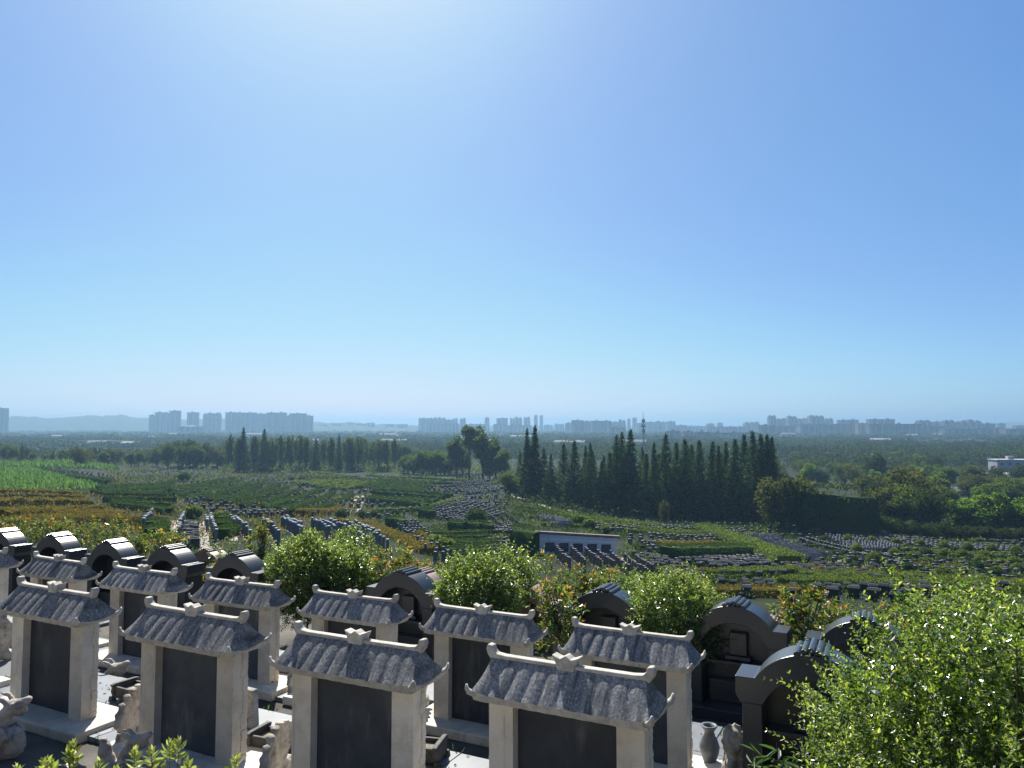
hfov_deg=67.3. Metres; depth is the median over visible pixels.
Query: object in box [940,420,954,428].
apartment tower
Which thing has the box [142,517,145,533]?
grave pillar
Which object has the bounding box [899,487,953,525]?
broadleaf tree
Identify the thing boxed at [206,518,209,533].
grave pillar
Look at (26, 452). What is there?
broadleaf tree
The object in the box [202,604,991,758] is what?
terrace
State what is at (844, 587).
clipped hedge
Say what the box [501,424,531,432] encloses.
apartment tower
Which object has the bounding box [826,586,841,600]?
dark gravestone
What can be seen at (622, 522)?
clipped hedge
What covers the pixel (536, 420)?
apartment tower
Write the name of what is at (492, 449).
broadleaf tree
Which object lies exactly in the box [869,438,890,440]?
house
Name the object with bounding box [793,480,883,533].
tall hedge
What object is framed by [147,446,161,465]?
broadleaf tree
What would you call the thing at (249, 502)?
clipped hedge
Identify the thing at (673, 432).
apartment tower
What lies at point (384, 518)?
undergrowth
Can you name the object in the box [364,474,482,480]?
clipped hedge
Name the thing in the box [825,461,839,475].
broadleaf tree
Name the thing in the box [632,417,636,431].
apartment tower
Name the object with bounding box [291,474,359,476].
clipped hedge
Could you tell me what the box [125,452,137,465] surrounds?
broadleaf tree
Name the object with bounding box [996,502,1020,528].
broadleaf tree
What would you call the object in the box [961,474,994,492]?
broadleaf tree
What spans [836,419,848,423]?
apartment tower
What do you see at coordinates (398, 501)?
clipped hedge
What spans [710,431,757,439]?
apartment tower
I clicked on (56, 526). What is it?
photinia shrub
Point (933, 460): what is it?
broadleaf tree
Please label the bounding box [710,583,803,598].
clipped hedge
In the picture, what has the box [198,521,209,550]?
stone steps
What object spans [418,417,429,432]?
apartment tower
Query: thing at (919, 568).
clipped hedge
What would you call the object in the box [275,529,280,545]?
grave pillar
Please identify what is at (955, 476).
broadleaf tree
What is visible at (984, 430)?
apartment tower
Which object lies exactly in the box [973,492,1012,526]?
broadleaf tree
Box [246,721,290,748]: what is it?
incense burner
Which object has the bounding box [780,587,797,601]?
dark gravestone
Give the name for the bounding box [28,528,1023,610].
undergrowth
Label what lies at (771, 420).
apartment tower
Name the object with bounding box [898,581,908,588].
dark gravestone
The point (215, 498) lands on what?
clipped hedge
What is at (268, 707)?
joint weeds
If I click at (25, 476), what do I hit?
crop leaves
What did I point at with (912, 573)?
clipped hedge
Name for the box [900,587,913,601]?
dark gravestone
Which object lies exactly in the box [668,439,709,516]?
conifer tree
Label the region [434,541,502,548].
clipped hedge
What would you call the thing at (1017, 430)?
apartment tower
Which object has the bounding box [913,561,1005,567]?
clipped hedge
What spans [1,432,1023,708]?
ground
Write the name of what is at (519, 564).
round bush
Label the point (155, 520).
clipped hedge
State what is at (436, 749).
incense burner
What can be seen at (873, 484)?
broadleaf tree
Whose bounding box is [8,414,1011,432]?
wooded hills
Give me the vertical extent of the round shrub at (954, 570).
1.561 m
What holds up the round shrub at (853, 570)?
on the ground at (761, 602)
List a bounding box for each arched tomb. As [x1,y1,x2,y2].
[0,527,32,595]
[31,531,86,560]
[85,538,144,606]
[141,543,204,608]
[194,547,226,603]
[205,549,270,583]
[366,565,443,660]
[420,566,453,604]
[559,582,655,643]
[684,595,791,725]
[735,637,894,767]
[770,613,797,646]
[805,609,930,754]
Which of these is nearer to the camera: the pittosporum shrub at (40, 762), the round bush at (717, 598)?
the pittosporum shrub at (40, 762)
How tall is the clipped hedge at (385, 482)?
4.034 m
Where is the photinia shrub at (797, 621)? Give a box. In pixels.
[764,580,847,645]
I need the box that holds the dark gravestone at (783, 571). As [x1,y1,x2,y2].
[780,569,787,574]
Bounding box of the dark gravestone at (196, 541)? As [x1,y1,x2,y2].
[188,538,200,548]
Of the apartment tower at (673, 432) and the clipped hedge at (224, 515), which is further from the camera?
the apartment tower at (673, 432)
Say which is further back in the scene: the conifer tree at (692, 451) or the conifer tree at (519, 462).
the conifer tree at (519, 462)
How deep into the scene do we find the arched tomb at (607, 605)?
10.27 m
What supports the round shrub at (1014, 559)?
on the ground at (761, 602)
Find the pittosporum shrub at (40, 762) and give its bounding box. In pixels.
[13,757,44,767]
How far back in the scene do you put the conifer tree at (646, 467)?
192.06 m
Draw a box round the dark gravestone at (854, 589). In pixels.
[846,585,861,598]
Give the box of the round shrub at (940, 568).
[932,565,951,574]
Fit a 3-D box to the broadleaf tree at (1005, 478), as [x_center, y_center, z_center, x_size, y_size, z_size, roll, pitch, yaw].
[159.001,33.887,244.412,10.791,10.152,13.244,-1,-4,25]
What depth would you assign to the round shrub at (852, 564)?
96.55 m
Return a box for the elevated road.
[34,440,151,446]
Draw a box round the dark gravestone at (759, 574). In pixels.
[756,570,764,577]
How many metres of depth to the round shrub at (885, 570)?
90.26 m
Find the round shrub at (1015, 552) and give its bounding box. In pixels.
[1011,550,1023,556]
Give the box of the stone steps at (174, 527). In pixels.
[167,520,178,533]
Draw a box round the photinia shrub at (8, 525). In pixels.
[0,515,28,529]
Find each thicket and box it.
[0,453,232,465]
[218,459,516,471]
[494,488,713,519]
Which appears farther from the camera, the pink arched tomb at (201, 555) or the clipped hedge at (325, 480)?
the clipped hedge at (325, 480)
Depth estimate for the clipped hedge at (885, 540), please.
133.44 m
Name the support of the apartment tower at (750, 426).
on the ground at (761, 602)
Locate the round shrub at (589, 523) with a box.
[582,518,596,528]
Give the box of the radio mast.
[641,415,645,455]
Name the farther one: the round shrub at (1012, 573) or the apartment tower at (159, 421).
the apartment tower at (159, 421)
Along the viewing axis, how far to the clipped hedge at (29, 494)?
142.08 m
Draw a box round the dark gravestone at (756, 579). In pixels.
[752,577,760,585]
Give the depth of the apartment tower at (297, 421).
2596.41 m
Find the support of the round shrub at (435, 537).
on the ground at (761, 602)
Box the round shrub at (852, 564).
[848,561,861,567]
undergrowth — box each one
[0,490,376,537]
[1,467,1023,596]
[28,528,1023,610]
[99,465,345,485]
[370,496,528,538]
[508,509,805,539]
[617,536,1023,594]
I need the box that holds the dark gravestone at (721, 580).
[716,578,725,586]
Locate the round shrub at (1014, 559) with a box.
[1006,555,1022,562]
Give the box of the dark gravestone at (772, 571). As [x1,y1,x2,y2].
[768,569,776,577]
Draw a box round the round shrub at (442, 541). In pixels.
[434,537,455,552]
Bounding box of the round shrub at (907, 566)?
[902,562,913,570]
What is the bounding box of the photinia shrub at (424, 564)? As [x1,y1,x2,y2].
[404,556,442,573]
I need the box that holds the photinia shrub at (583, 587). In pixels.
[557,562,618,600]
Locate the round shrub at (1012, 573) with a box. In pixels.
[1006,572,1019,577]
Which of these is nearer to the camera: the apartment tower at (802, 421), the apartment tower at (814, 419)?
the apartment tower at (814, 419)
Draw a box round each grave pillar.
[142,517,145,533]
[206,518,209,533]
[212,528,218,544]
[242,522,248,537]
[271,525,275,539]
[274,527,278,542]
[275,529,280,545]
[293,522,297,536]
[325,525,330,541]
[375,532,378,546]
[378,535,381,548]
[382,536,385,551]
[386,539,389,553]
[433,551,438,563]
[441,551,445,563]
[567,557,572,570]
[597,557,599,569]
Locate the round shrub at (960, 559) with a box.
[955,557,966,561]
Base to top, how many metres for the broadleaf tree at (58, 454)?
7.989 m
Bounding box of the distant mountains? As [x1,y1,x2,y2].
[489,422,1023,428]
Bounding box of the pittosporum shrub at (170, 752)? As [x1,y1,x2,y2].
[143,734,198,767]
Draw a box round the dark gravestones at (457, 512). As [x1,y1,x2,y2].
[7,466,1023,577]
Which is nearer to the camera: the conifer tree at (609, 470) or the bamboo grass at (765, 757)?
the bamboo grass at (765, 757)
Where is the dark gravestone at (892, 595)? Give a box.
[887,591,904,606]
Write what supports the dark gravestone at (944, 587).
on the ground at (761, 602)
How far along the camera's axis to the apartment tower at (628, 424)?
3395.55 m
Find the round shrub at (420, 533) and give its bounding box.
[409,530,427,539]
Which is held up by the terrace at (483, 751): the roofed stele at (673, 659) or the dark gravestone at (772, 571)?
the roofed stele at (673, 659)
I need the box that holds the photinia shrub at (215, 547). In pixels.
[202,543,230,580]
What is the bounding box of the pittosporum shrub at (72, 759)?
[39,738,109,767]
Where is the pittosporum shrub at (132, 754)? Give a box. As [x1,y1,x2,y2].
[113,744,144,767]
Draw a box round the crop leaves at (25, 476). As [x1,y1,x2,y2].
[0,465,100,489]
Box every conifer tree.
[18,442,25,459]
[233,427,253,471]
[251,429,276,471]
[308,438,324,470]
[332,434,344,471]
[344,440,358,470]
[514,450,522,477]
[516,428,532,499]
[521,425,546,501]
[532,448,554,500]
[539,453,558,504]
[547,444,578,503]
[559,441,592,507]
[576,445,592,499]
[577,442,600,508]
[591,461,608,511]
[592,451,628,512]
[593,451,598,489]
[596,455,607,491]
[603,434,633,510]
[615,432,635,500]
[616,429,648,511]
[636,446,645,485]
[637,453,652,510]
[639,442,668,517]
[646,433,686,513]
[659,450,667,488]
[667,442,690,515]
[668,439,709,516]
[681,439,716,518]
[686,444,701,495]
[697,441,722,516]
[705,445,733,521]
[716,442,734,519]
[720,438,759,521]
[731,434,750,519]
[738,430,760,521]
[742,433,771,522]
[749,434,781,521]
[760,436,783,522]
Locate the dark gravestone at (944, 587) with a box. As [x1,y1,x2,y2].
[940,585,952,597]
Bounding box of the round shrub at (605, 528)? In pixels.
[600,525,610,533]
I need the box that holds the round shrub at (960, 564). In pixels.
[951,563,966,566]
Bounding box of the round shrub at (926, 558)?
[917,556,934,563]
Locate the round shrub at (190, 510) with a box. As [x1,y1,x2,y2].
[184,504,203,518]
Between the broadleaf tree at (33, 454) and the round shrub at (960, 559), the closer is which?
the round shrub at (960, 559)
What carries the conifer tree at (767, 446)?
on the ground at (761, 602)
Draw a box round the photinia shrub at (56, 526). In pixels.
[20,514,79,544]
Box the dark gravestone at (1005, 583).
[998,580,1011,592]
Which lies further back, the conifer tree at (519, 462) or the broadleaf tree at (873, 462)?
the broadleaf tree at (873, 462)
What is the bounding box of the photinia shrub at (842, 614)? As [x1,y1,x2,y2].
[793,599,856,630]
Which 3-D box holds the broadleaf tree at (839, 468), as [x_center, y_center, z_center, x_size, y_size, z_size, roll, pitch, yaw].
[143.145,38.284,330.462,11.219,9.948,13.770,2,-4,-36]
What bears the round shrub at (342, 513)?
on the ground at (761, 602)
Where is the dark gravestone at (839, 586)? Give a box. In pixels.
[831,583,843,595]
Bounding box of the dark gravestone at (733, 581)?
[729,580,736,586]
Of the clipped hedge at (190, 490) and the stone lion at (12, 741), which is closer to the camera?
the stone lion at (12, 741)
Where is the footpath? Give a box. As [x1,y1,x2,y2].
[569,509,660,519]
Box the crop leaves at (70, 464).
[0,459,119,469]
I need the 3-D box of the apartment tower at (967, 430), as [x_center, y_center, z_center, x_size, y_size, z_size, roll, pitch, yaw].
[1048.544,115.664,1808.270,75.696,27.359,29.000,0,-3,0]
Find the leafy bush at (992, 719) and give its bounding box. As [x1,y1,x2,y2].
[763,553,1023,767]
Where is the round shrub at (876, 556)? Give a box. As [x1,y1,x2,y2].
[866,551,881,564]
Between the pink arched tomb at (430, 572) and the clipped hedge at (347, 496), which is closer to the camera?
the pink arched tomb at (430, 572)
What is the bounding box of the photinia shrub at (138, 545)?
[119,526,154,555]
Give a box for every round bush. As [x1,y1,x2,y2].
[256,525,360,631]
[306,535,377,595]
[330,521,377,561]
[426,541,529,612]
[487,536,553,613]
[585,562,648,597]
[618,560,736,667]
[668,565,734,610]
[914,573,1023,663]
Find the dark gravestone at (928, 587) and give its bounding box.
[919,584,932,597]
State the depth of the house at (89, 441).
954.78 m
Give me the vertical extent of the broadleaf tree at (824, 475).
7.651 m
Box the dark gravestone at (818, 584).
[811,582,824,594]
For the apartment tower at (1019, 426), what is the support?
on the ground at (761, 602)
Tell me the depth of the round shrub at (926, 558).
107.16 m
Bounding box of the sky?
[0,0,1023,426]
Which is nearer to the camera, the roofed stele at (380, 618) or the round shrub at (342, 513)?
the roofed stele at (380, 618)
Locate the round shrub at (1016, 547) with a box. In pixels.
[1009,544,1022,551]
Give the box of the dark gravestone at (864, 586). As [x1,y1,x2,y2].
[859,581,869,593]
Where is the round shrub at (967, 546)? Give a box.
[961,541,973,550]
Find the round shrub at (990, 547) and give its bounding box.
[985,543,998,551]
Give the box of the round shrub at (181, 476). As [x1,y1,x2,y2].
[177,472,190,480]
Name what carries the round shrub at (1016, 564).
on the ground at (761, 602)
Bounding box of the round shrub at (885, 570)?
[881,568,895,573]
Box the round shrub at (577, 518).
[571,513,585,524]
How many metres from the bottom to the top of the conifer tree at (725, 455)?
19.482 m
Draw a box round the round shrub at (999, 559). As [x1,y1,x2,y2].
[993,558,1006,562]
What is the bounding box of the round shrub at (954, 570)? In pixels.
[949,568,965,574]
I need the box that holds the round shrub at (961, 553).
[955,549,968,557]
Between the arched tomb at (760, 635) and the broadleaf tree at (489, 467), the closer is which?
the arched tomb at (760, 635)
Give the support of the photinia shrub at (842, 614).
on the terrace
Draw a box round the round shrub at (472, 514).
[464,508,486,522]
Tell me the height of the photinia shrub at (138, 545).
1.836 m
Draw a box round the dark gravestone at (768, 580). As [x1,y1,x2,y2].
[765,578,772,585]
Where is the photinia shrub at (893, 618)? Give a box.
[872,596,929,639]
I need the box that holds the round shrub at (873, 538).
[866,535,877,542]
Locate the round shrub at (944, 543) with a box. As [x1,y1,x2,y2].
[938,539,949,547]
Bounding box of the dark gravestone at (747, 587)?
[739,584,754,598]
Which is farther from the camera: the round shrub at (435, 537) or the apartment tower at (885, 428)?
the apartment tower at (885, 428)
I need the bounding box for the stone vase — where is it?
[699,722,719,763]
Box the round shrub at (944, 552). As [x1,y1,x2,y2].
[937,548,949,557]
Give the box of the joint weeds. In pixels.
[0,672,488,767]
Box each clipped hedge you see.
[0,487,78,495]
[0,492,87,497]
[0,495,87,499]
[0,496,96,506]
[0,504,104,510]
[0,506,127,517]
[0,511,144,528]
[31,466,111,483]
[89,484,172,494]
[93,488,166,496]
[95,480,175,489]
[102,490,172,497]
[102,494,176,502]
[107,500,174,514]
[108,497,172,506]
[137,516,169,528]
[142,521,172,535]
[145,531,202,543]
[166,476,235,491]
[169,479,243,497]
[183,480,255,499]
[198,481,262,500]
[206,482,280,503]
[211,518,237,528]
[212,512,234,521]
[212,523,242,539]
[221,485,289,503]
[236,487,304,509]
[255,470,344,474]
[257,488,321,510]
[273,490,336,510]
[286,492,353,516]
[290,475,365,479]
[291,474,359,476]
[291,506,346,516]
[298,480,365,485]
[300,478,345,482]
[309,479,349,486]
[315,479,358,488]
[330,480,363,489]
[333,517,437,555]
[339,480,374,490]
[346,477,434,480]
[358,477,382,489]
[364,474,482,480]
[364,495,431,507]
[369,494,438,503]
[370,489,445,500]
[371,496,465,512]
[373,478,397,488]
[373,486,454,497]
[384,514,407,528]
[386,483,463,486]
[393,480,452,484]
[405,527,491,535]
[413,480,433,492]
[417,507,435,518]
[422,531,492,539]
[427,535,500,540]
[432,536,498,544]
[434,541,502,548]
[440,544,509,557]
[446,518,467,531]
[449,549,519,563]
[464,519,482,529]
[473,519,494,529]
[508,522,539,556]
[515,504,634,519]
[523,508,662,523]
[528,514,688,528]
[535,511,678,525]
[539,518,701,531]
[540,520,755,535]
[634,544,671,548]
[641,574,734,585]
[642,565,732,573]
[644,523,745,529]
[644,527,707,533]
[644,554,741,559]
[655,539,721,546]
[655,542,756,558]
[659,570,752,579]
[664,535,723,541]
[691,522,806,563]
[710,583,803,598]
[711,563,804,576]
[774,573,1023,592]
[775,572,852,580]
[784,563,1023,581]
[789,532,870,536]
[791,582,858,592]
[793,568,882,573]
[798,568,989,579]
[800,543,845,547]
[806,571,995,580]
[812,548,843,553]
[821,554,867,560]
[831,531,920,548]
[891,546,1023,553]
[900,545,1001,550]
[901,550,1007,557]
[904,583,1000,595]
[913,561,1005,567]
[917,566,986,570]
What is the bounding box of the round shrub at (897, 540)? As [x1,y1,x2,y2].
[890,537,901,543]
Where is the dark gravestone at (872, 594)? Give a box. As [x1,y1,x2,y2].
[865,587,881,601]
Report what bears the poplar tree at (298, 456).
on the ground at (761, 602)
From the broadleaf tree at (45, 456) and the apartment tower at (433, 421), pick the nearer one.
the broadleaf tree at (45, 456)
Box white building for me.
[987,456,1023,471]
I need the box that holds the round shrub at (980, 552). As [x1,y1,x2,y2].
[977,550,991,557]
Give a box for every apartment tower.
[0,407,8,432]
[2,410,8,433]
[149,414,154,432]
[155,411,165,432]
[165,412,168,432]
[169,410,180,431]
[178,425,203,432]
[187,411,199,425]
[203,412,221,432]
[225,411,237,432]
[237,412,243,431]
[244,412,256,432]
[257,413,266,432]
[266,412,277,432]
[278,412,286,431]
[286,415,288,430]
[289,412,306,432]
[307,415,312,431]
[366,422,374,426]
[396,424,407,427]
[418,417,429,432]
[428,423,458,432]
[430,417,436,423]
[437,417,445,423]
[460,418,465,430]
[465,423,485,431]
[485,417,488,431]
[493,423,501,433]
[496,417,507,424]
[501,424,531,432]
[510,418,514,424]
[515,416,521,424]
[524,416,529,424]
[534,415,537,429]
[540,415,542,430]
[544,424,552,430]
[554,423,563,430]
[565,422,570,433]
[571,419,583,434]
[584,420,590,432]
[591,420,601,433]
[602,420,610,433]
[607,426,625,434]
[611,421,618,426]
[619,419,625,426]
[627,418,630,430]
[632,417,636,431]
[636,422,643,431]
[644,421,655,432]
[656,421,665,431]
[665,429,679,438]
[666,421,675,430]
[675,424,686,431]
[682,430,693,435]
[687,426,709,431]
[692,430,709,436]
[705,426,744,431]
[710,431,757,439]
[743,421,759,431]
[755,424,773,433]
[767,415,775,425]
[774,425,796,435]
[776,418,785,425]
[786,415,796,425]
[796,423,832,436]
[797,418,806,423]
[807,415,823,423]
[824,418,832,423]
[832,423,854,434]
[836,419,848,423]
[848,419,858,423]
[855,422,868,434]
[865,423,878,434]
[866,418,882,423]
[879,422,891,434]
[882,418,894,423]
[892,423,907,434]
[907,423,926,435]
[914,420,930,425]
[926,425,944,432]
[931,421,940,425]
[939,427,976,437]
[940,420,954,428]
[954,420,967,428]
[964,419,981,428]
[970,427,1006,435]
[982,422,995,427]
[996,423,1005,427]
[999,427,1023,434]
[1012,424,1023,428]
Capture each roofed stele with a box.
[0,547,23,601]
[0,576,121,744]
[0,676,9,686]
[16,551,108,647]
[95,561,192,674]
[110,596,271,767]
[188,572,295,701]
[268,620,449,767]
[283,584,412,705]
[419,598,547,746]
[465,643,674,767]
[558,616,721,767]
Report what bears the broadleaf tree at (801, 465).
on the ground at (761, 602)
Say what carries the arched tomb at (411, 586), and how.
on the terrace at (287, 635)
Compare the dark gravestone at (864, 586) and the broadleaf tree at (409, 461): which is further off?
the broadleaf tree at (409, 461)
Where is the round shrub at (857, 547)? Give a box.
[849,542,865,551]
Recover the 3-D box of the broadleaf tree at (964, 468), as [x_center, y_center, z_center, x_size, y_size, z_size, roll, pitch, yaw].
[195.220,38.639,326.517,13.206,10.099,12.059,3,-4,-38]
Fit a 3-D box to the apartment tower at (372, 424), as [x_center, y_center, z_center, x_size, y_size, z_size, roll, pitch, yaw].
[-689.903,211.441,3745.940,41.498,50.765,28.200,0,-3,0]
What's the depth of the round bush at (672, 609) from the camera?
9.70 m
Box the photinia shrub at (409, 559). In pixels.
[354,539,420,587]
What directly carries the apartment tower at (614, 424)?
on the ground at (761, 602)
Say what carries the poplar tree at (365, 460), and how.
on the ground at (761, 602)
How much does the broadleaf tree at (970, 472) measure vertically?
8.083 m
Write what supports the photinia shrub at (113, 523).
on the terrace
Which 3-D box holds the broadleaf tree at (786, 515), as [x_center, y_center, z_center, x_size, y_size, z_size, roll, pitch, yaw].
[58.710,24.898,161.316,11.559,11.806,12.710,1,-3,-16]
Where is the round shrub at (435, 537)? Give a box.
[424,533,441,549]
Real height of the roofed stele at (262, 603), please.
1.349 m
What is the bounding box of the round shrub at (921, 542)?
[914,539,925,546]
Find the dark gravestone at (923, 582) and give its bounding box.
[918,581,928,584]
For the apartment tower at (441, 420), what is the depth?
2996.51 m
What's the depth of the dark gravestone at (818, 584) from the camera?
59.47 m
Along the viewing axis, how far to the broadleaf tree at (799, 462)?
422.60 m
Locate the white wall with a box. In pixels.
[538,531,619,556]
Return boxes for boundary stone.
[247,687,258,728]
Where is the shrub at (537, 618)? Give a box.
[512,579,562,654]
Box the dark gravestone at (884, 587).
[877,583,889,597]
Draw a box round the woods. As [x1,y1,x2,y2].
[0,429,1023,469]
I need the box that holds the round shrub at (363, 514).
[356,510,367,519]
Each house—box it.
[86,440,109,445]
[120,441,136,447]
[244,433,262,436]
[380,433,396,435]
[511,435,531,440]
[554,440,585,446]
[617,440,645,444]
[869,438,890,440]
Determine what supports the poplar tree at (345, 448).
on the ground at (761, 602)
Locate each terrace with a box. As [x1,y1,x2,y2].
[0,660,488,767]
[9,615,922,767]
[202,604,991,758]
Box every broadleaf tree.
[0,444,12,459]
[6,446,20,459]
[24,448,38,459]
[27,452,37,460]
[41,453,48,459]
[55,450,63,458]
[61,450,72,459]
[67,446,90,463]
[85,451,92,460]
[87,447,97,461]
[97,451,110,462]
[101,446,117,463]
[110,448,125,464]
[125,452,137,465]
[133,451,146,465]
[140,449,149,465]
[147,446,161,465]
[157,442,177,467]
[168,440,190,465]
[173,445,191,465]
[175,439,195,467]
[186,444,207,467]
[188,442,206,466]
[190,446,205,467]
[200,443,216,468]
[206,446,226,467]
[219,443,234,465]
[397,460,404,472]
[399,454,410,473]
[402,456,420,474]
[410,450,434,475]
[426,449,444,474]
[427,451,442,474]
[435,453,449,474]
[441,455,454,474]
[445,434,465,476]
[457,451,472,475]
[459,424,475,477]
[470,425,489,478]
[481,453,495,479]
[485,436,501,477]
[493,448,512,474]
[493,471,517,497]
[505,477,521,497]
[658,500,669,522]
[753,473,808,525]
[761,475,818,527]
[777,464,787,473]
[778,467,786,479]
[790,461,798,470]
[794,459,810,468]
[795,460,820,476]
[798,463,819,481]
[814,469,830,483]
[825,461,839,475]
[832,462,864,483]
[841,465,867,485]
[851,472,879,496]
[858,452,886,476]
[863,474,887,488]
[866,474,892,495]
[867,482,909,519]
[868,469,881,476]
[878,465,891,473]
[879,514,893,533]
[881,482,925,522]
[882,465,952,525]
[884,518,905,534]
[889,450,904,456]
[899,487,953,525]
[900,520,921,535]
[905,464,917,471]
[910,455,926,464]
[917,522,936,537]
[919,464,940,476]
[920,456,943,468]
[927,466,959,481]
[927,472,951,486]
[930,483,959,500]
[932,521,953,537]
[934,466,963,484]
[936,489,960,502]
[946,499,976,527]
[948,525,964,537]
[950,494,999,531]
[955,479,976,498]
[956,509,979,528]
[957,474,973,482]
[958,463,988,476]
[960,468,981,476]
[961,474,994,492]
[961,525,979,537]
[969,483,989,497]
[971,506,1005,529]
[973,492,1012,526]
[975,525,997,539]
[979,479,1023,503]
[987,465,1008,476]
[992,475,1023,491]
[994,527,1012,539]
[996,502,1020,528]
[998,486,1023,502]
[1005,463,1023,478]
[1008,497,1023,528]
[1009,527,1023,540]
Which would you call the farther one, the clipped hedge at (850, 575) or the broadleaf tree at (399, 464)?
the broadleaf tree at (399, 464)
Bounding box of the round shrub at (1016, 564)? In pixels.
[1009,562,1023,572]
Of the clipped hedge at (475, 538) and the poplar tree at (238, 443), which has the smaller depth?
the clipped hedge at (475, 538)
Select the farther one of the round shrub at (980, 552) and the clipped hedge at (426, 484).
the clipped hedge at (426, 484)
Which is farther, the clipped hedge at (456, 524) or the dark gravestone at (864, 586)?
the clipped hedge at (456, 524)
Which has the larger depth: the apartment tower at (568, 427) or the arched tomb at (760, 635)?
the apartment tower at (568, 427)
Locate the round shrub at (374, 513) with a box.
[370,510,378,516]
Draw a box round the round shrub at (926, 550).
[919,547,933,556]
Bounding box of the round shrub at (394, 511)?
[391,509,399,514]
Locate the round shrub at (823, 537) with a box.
[818,535,829,540]
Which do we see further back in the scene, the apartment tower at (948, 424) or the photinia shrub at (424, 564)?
the apartment tower at (948, 424)
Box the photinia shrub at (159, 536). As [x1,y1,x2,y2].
[135,528,191,558]
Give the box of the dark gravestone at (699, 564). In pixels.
[696,562,701,568]
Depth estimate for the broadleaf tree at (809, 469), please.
325.50 m
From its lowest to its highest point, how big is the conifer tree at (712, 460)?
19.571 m
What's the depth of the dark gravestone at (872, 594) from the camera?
54.73 m
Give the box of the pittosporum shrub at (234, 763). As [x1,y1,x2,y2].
[224,752,243,767]
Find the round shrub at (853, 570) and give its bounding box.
[838,567,855,574]
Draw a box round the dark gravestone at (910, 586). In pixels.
[906,584,916,593]
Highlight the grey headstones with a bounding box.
[163,470,1020,557]
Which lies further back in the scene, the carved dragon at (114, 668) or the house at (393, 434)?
the house at (393, 434)
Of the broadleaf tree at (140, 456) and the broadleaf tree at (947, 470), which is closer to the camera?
the broadleaf tree at (947, 470)
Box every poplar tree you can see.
[224,434,233,465]
[231,437,242,470]
[249,435,260,467]
[265,437,278,470]
[277,435,286,464]
[283,436,295,464]
[292,435,303,468]
[301,437,311,467]
[309,445,316,467]
[317,439,328,465]
[326,437,334,468]
[342,437,352,471]
[351,438,356,470]
[353,437,367,470]
[361,446,367,465]
[363,439,368,467]
[367,441,375,463]
[368,444,378,465]
[373,439,384,466]
[383,440,391,466]
[391,439,399,464]
[397,444,402,462]
[403,445,411,455]
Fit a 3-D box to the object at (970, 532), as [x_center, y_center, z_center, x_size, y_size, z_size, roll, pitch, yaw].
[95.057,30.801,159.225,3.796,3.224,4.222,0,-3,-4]
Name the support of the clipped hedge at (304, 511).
on the ground at (761, 602)
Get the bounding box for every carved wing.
[113,683,139,742]
[259,719,291,767]
[286,673,292,693]
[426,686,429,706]
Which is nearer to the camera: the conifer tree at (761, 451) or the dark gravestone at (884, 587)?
the dark gravestone at (884, 587)
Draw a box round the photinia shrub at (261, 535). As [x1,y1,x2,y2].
[242,519,276,561]
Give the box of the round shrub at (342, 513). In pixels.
[335,509,346,517]
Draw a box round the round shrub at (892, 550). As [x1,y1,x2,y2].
[888,547,899,555]
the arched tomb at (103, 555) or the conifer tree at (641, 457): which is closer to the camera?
the arched tomb at (103, 555)
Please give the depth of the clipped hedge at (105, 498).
151.91 m
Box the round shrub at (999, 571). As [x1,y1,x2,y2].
[986,567,1005,576]
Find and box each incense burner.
[108,676,139,700]
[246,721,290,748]
[425,734,449,767]
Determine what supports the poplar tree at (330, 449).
on the ground at (761, 602)
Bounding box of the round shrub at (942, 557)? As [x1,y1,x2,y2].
[935,555,948,560]
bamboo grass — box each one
[738,742,780,767]
[759,739,813,767]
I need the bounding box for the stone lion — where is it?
[721,723,742,767]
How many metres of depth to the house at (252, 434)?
1580.28 m
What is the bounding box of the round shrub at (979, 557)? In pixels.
[973,554,988,560]
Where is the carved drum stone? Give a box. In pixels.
[0,614,12,659]
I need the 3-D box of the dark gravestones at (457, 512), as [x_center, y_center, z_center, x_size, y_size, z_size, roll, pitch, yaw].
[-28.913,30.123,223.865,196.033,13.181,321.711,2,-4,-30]
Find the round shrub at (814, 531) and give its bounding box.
[810,527,821,535]
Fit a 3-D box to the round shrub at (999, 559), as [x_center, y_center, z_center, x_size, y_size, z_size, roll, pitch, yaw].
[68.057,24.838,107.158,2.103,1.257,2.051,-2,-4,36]
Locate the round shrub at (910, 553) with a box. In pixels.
[907,551,919,555]
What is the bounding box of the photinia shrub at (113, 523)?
[74,513,133,551]
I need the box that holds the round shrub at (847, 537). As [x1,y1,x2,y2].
[842,533,852,540]
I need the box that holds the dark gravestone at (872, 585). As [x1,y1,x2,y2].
[868,583,877,587]
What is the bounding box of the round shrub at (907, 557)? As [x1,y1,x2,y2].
[900,555,913,560]
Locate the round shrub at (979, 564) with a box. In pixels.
[967,559,986,570]
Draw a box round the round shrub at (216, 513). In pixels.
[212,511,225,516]
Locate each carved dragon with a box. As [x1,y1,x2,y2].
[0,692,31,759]
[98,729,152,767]
[99,658,129,675]
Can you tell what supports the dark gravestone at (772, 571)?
on the ground at (761, 602)
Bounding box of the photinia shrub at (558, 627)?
[533,549,589,660]
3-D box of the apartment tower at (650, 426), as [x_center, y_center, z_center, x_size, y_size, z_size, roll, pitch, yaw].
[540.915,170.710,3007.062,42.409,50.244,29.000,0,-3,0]
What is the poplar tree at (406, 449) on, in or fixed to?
on the ground at (761, 602)

